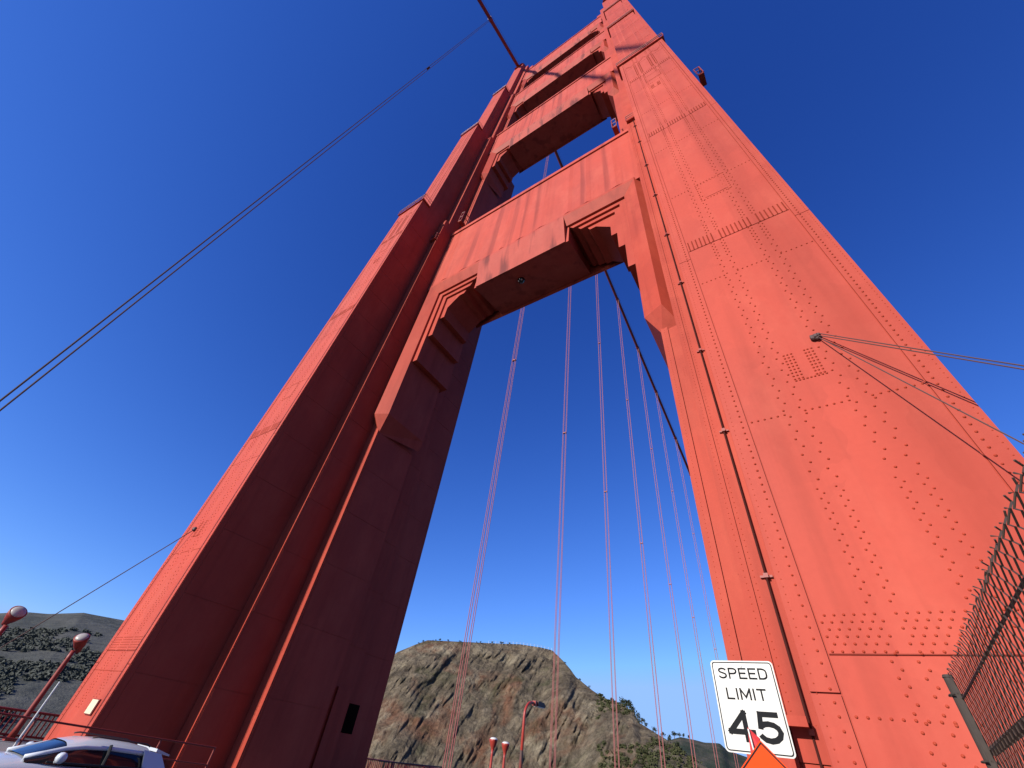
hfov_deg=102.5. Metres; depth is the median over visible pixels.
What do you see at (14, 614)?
floodlight
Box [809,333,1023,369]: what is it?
stay rope
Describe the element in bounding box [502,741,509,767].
floodlight
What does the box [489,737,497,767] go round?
floodlight
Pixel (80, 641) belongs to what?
street lamp
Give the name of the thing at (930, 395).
stay rope
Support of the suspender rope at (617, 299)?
hanging from the cable
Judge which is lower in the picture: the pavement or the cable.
the pavement
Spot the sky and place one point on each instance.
(132, 132)
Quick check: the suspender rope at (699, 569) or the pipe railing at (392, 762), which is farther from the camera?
the suspender rope at (699, 569)
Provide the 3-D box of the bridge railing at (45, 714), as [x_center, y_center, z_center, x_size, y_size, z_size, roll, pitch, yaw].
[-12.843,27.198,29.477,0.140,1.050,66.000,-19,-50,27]
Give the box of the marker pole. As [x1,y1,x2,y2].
[13,682,59,745]
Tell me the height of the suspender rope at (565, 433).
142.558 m
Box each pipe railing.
[0,712,215,767]
[379,760,441,767]
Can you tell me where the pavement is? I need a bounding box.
[0,738,36,750]
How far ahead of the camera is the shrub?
258.72 m
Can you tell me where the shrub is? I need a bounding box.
[626,700,632,708]
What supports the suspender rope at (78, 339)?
hanging from the cable
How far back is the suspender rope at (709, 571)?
139.94 m
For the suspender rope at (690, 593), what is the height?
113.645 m
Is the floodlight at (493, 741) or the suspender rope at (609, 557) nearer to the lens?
the floodlight at (493, 741)
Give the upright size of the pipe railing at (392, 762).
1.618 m
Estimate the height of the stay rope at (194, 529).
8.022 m
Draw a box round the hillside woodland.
[0,626,102,736]
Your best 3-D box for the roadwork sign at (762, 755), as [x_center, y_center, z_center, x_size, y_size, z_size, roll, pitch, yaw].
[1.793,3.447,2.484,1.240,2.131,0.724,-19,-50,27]
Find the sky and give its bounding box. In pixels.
[0,0,1023,756]
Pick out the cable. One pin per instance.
(487, 14)
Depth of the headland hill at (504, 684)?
282.12 m
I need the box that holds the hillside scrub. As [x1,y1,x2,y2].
[595,693,702,767]
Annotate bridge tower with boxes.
[43,0,1023,767]
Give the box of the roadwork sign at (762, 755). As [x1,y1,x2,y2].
[741,727,786,767]
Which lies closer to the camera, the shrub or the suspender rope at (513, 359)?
the suspender rope at (513, 359)
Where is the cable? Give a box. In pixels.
[477,0,689,473]
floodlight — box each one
[0,606,27,635]
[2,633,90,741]
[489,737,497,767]
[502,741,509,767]
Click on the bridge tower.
(849, 510)
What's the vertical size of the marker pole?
2.310 m
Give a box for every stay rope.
[0,527,196,647]
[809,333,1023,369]
[819,337,1023,444]
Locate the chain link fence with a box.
[942,433,1023,767]
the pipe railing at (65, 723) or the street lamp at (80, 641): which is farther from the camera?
the street lamp at (80, 641)
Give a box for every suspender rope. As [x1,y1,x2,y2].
[0,17,492,410]
[442,156,548,767]
[549,290,570,767]
[595,275,619,767]
[616,298,665,767]
[636,346,696,767]
[654,391,719,767]
[674,437,738,767]
[689,474,727,659]
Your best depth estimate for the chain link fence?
1.76 m
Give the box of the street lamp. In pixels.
[519,701,545,767]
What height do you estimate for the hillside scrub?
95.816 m
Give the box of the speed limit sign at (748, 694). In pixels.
[710,660,795,758]
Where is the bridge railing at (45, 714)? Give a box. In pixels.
[0,706,436,767]
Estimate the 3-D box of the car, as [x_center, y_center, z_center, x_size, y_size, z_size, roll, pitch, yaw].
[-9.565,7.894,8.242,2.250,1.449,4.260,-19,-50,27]
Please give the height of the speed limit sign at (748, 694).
2.760 m
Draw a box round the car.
[0,731,168,767]
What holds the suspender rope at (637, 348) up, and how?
hanging from the cable
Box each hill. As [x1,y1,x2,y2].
[0,612,123,740]
[365,640,706,767]
[670,737,746,767]
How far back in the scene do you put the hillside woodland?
730.85 m

